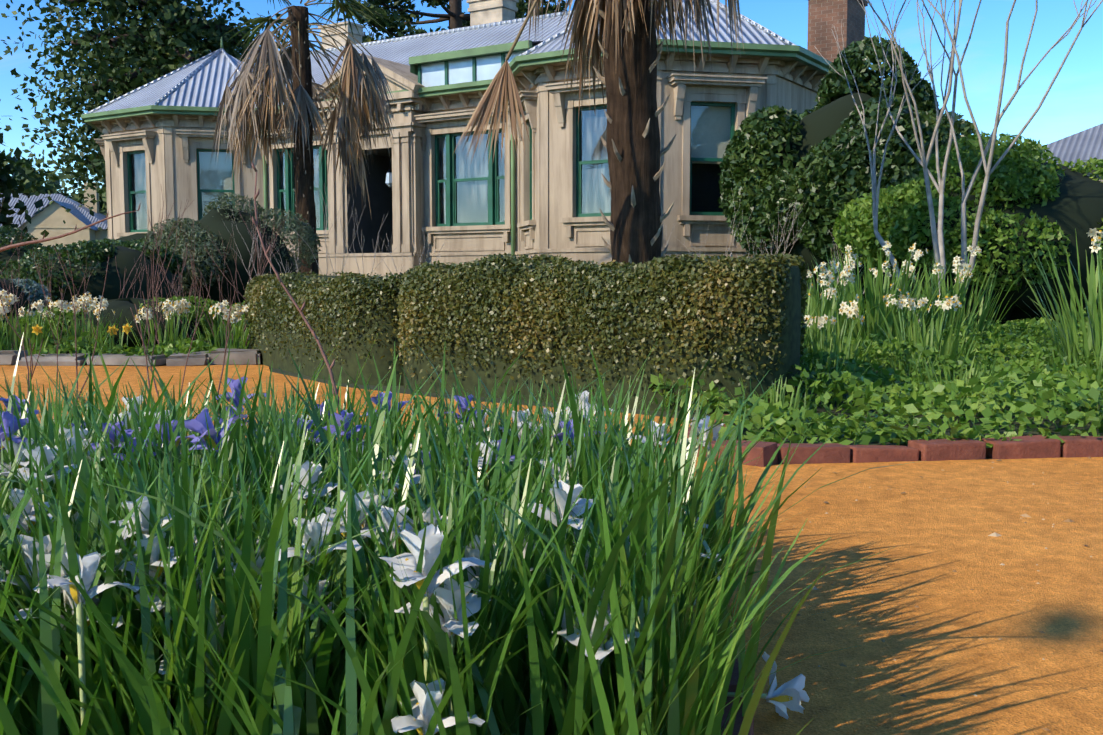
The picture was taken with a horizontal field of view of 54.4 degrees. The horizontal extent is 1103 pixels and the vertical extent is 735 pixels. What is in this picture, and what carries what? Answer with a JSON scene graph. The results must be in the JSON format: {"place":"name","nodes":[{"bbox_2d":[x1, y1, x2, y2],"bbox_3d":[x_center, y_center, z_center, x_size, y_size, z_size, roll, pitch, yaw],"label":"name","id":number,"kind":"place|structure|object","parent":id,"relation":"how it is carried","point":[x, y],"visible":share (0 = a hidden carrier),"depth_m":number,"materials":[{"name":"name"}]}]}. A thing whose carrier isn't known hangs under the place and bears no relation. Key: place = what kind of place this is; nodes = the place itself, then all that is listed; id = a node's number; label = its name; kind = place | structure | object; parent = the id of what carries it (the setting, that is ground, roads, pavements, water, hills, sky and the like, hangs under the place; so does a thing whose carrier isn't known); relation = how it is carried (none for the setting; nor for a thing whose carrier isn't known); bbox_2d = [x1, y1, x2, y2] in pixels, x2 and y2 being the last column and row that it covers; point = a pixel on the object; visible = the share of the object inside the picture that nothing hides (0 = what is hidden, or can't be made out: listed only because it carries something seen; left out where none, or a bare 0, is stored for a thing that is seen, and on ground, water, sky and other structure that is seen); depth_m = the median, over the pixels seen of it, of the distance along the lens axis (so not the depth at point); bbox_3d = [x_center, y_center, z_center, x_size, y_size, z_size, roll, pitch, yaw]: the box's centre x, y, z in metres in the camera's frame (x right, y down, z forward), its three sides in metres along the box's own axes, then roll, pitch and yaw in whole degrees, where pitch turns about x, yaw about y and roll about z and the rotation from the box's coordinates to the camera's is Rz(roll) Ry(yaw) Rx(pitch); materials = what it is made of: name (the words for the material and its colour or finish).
{"place":"outdoors","nodes":[
{"label":"outdoors","id":0,"kind":"place"},
{"bbox_2d":[0,365,1102,734],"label":"gravel path","id":1,"kind":"structure","parent":0,"point":[930,531],"depth_m":2.12,"materials":[{"name":"orange gravel"}]},
{"bbox_2d":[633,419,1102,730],"bbox_3d":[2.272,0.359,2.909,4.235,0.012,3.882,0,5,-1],"label":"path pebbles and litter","id":2,"kind":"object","parent":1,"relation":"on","point":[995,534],"visible":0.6,"depth_m":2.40,"materials":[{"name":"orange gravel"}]},
{"bbox_2d":[0,0,1102,196],"label":"sky","id":3,"kind":"structure","parent":0,"point":[1073,104],"materials":[{"name":"blue"}]},
{"bbox_2d":[47,340,1102,734],"bbox_3d":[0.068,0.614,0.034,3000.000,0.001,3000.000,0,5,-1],"label":"ground","id":4,"kind":"structure","parent":0,"point":[835,412],"depth_m":4.73,"materials":[{"name":"soil"}]},
{"bbox_2d":[0,226,42,279],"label":"dark shrub","id":5,"kind":"object","parent":4,"relation":"on","point":[5,255],"visible":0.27,"depth_m":11.41,"materials":[{"name":"green plant"}]},
{"bbox_2d":[0,99,48,240],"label":"tree","id":6,"kind":"object","parent":4,"relation":"on","point":[7,183],"visible":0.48,"depth_m":29.89,"materials":[{"name":"green plant"}]},
{"bbox_2d":[0,278,50,336],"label":"bush","id":7,"kind":"object","parent":4,"relation":"on","point":[32,288],"visible":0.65,"depth_m":8.93,"materials":[{"name":"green plant"}]},
{"bbox_2d":[2,240,60,250],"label":"dark shrub","id":8,"kind":"object","parent":4,"relation":"on","point":[14,241],"visible":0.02,"depth_m":15.96,"materials":[{"name":"green plant"}]},
{"bbox_2d":[0,149,74,197],"bbox_3d":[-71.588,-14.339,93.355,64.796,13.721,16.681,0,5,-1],"label":"tree","id":9,"kind":"object","parent":4,"relation":"on","point":[19,163],"visible":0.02,"depth_m":90.03,"materials":[{"name":"green plant"}]},
{"bbox_2d":[0,182,107,246],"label":"cream house","id":10,"kind":"structure","parent":4,"relation":"on","point":[50,218],"depth_m":76.34,"materials":[{"name":"grey corrugated iron"},{"name":"cream painted wall"}]},
{"bbox_2d":[0,204,139,251],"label":"bare branch","id":11,"kind":"object","parent":4,"relation":"on","point":[11,245],"visible":1,"depth_m":6.88,"materials":[{"name":"red plant"}]},
{"bbox_2d":[0,238,187,307],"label":"dark shrub","id":12,"kind":"object","parent":4,"relation":"on","point":[94,253],"visible":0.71,"depth_m":10.60,"materials":[{"name":"green plant"}]},
{"bbox_2d":[3,295,231,348],"bbox_3d":[-3.407,-0.351,8.546,1.741,0.456,1.051,0,5,-1],"label":"low green shrub","id":13,"kind":"object","parent":4,"relation":"on","point":[117,306],"visible":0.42,"depth_m":8.26,"materials":[{"name":"green plant"}]},
{"bbox_2d":[0,289,252,357],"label":"white flowers","id":14,"kind":"object","parent":4,"relation":"on","point":[179,307],"visible":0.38,"depth_m":7.65,"materials":[{"name":"white plant"}]},
{"bbox_2d":[0,348,261,365],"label":"stone edging","id":15,"kind":"object","parent":4,"relation":"on","point":[199,358],"visible":0.77,"depth_m":7.24,"materials":[{"name":"grey stone"}]},
{"bbox_2d":[4,324,261,364],"bbox_3d":[-5.169,-0.352,9.816,7.846,0.275,5.245,0,5,-1],"label":"ground cover","id":16,"kind":"object","parent":4,"relation":"on","point":[159,350],"visible":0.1,"depth_m":7.50,"materials":[{"name":"green plant"}]},
{"bbox_2d":[0,188,297,418],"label":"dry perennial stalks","id":17,"kind":"object","parent":4,"relation":"on","point":[156,294],"visible":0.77,"depth_m":7.70,"materials":[{"name":"brown plant"}]},
{"bbox_2d":[110,222,195,309],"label":"dark shrub","id":18,"kind":"object","parent":4,"relation":"on","point":[138,236],"depth_m":13.98,"materials":[{"name":"green plant"}]},
{"bbox_2d":[0,0,311,229],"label":"tree","id":19,"kind":"object","parent":4,"relation":"on","point":[169,34],"visible":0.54,"depth_m":42.70,"materials":[{"name":"green plant"}]},
{"bbox_2d":[143,192,322,305],"bbox_3d":[-3.920,-1.329,13.126,2.010,1.617,1.725,-3,6,-31],"label":"grey green shrub","id":20,"kind":"object","parent":4,"relation":"on","point":[212,219],"visible":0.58,"depth_m":12.58,"materials":[{"name":"green plant"}]},
{"bbox_2d":[223,301,246,331],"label":"low green shrub","id":21,"kind":"object","parent":4,"relation":"on","point":[242,315],"visible":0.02,"depth_m":9.07,"materials":[{"name":"green plant"}]},
{"bbox_2d":[252,162,350,455],"bbox_3d":[-0.407,0.045,1.875,0.330,0.820,0.048,3,6,35],"label":"sapling whip","id":22,"kind":"object","parent":4,"relation":"on","point":[329,367],"visible":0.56,"depth_m":1.88,"materials":[{"name":"red plant"}]},
{"bbox_2d":[209,0,399,275],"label":"palm","id":23,"kind":"object","parent":4,"relation":"on","point":[360,99],"visible":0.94,"depth_m":15.50,"materials":[{"name":"brown plant"}]},
{"bbox_2d":[243,271,404,385],"bbox_3d":[-1.457,-0.322,7.130,0.855,0.643,2.773,-3,6,-30],"label":"hedge","id":24,"kind":"object","parent":4,"relation":"on","point":[351,315],"visible":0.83,"depth_m":6.21,"materials":[{"name":"green plant"}]},
{"bbox_2d":[0,377,809,734],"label":"iris flowers","id":25,"kind":"object","parent":4,"relation":"on","point":[790,695],"visible":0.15,"depth_m":1.19,"materials":[{"name":"white plant"}]},
{"bbox_2d":[336,0,566,42],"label":"araucaria","id":26,"kind":"object","parent":4,"relation":"on","point":[398,15],"visible":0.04,"depth_m":44.46,"materials":[{"name":"green plant"}]},
{"bbox_2d":[0,324,921,734],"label":"iris leaves","id":27,"kind":"object","parent":4,"relation":"on","point":[498,672],"visible":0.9,"depth_m":1.14,"materials":[{"name":"green plant"}]},
{"bbox_2d":[81,0,867,295],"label":"victorian house","id":28,"kind":"structure","parent":4,"relation":"on","point":[549,192],"depth_m":22.99,"materials":[{"name":"cream painted timber"},{"name":"green painted trim"},{"name":"corrugated iron"}]},
{"bbox_2d":[70,141,1012,215],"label":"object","id":29,"kind":"object","parent":4,"relation":"on","point":[103,199],"depth_m":87.20,"materials":[{"name":"green plant"}]},
{"bbox_2d":[222,182,877,293],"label":"bare twig shrubs","id":30,"kind":"object","parent":4,"relation":"on","point":[343,265],"visible":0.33,"depth_m":12.57,"materials":[{"name":"brown plant"}]},
{"bbox_2d":[453,0,743,263],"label":"palm","id":31,"kind":"object","parent":4,"relation":"on","point":[627,46],"visible":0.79,"depth_m":8.17,"materials":[{"name":"brown plant"}]},
{"bbox_2d":[396,253,807,413],"bbox_3d":[0.171,-0.223,5.463,2.261,0.731,0.859,3,6,34],"label":"hedge","id":32,"kind":"object","parent":4,"relation":"on","point":[491,316],"visible":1,"depth_m":4.98,"materials":[{"name":"green plant"}]},
{"bbox_2d":[713,606,753,734],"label":"brick edging","id":33,"kind":"object","parent":4,"relation":"on","point":[732,688],"depth_m":1.45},
{"bbox_2d":[717,35,984,304],"bbox_3d":[4.674,-2.967,16.374,4.061,4.206,3.586,0,5,-1],"label":"bush","id":34,"kind":"object","parent":4,"relation":"on","point":[776,158],"visible":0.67,"depth_m":15.69,"materials":[{"name":"green plant"}]},
{"bbox_2d":[648,317,1102,447],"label":"ground cover","id":35,"kind":"object","parent":4,"relation":"on","point":[1040,387],"visible":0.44,"depth_m":4.37,"materials":[{"name":"green plant"}]},
{"bbox_2d":[675,414,1102,466],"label":"brick edging","id":36,"kind":"object","parent":4,"relation":"on","point":[1033,446],"visible":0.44,"depth_m":3.54,"materials":[{"name":"red brick"}]},
{"bbox_2d":[722,228,1102,430],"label":"flowering plants","id":37,"kind":"object","parent":4,"relation":"on","point":[883,318],"visible":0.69,"depth_m":6.33,"materials":[{"name":"green plant"}]},
{"bbox_2d":[805,293,1087,320],"bbox_3d":[0.812,-1.105,17.957,30.089,0.466,12.102,0,5,-1],"label":"ground cover","id":38,"kind":"object","parent":4,"relation":"on","point":[897,306],"depth_m":12.93,"materials":[{"name":"green plant"}]},
{"bbox_2d":[805,301,1097,343],"bbox_3d":[2.981,-0.668,13.264,9.865,0.339,9.564,0,5,-1],"label":"ground cover","id":39,"kind":"object","parent":4,"relation":"on","point":[1031,321],"depth_m":9.38,"materials":[{"name":"green plant"}]},
{"bbox_2d":[814,0,1102,325],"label":"bare tree","id":40,"kind":"object","parent":4,"relation":"on","point":[938,246],"visible":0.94,"depth_m":9.41,"materials":[{"name":"grey plant"}]},
{"bbox_2d":[832,130,1102,324],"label":"fresh green shrub","id":41,"kind":"object","parent":4,"relation":"on","point":[1031,194],"visible":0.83,"depth_m":10.61,"materials":[{"name":"green plant"}]},
{"bbox_2d":[1041,123,1102,181],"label":"roof","id":42,"kind":"structure","parent":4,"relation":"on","point":[1087,144],"depth_m":36.42,"materials":[{"name":"grey metal"}]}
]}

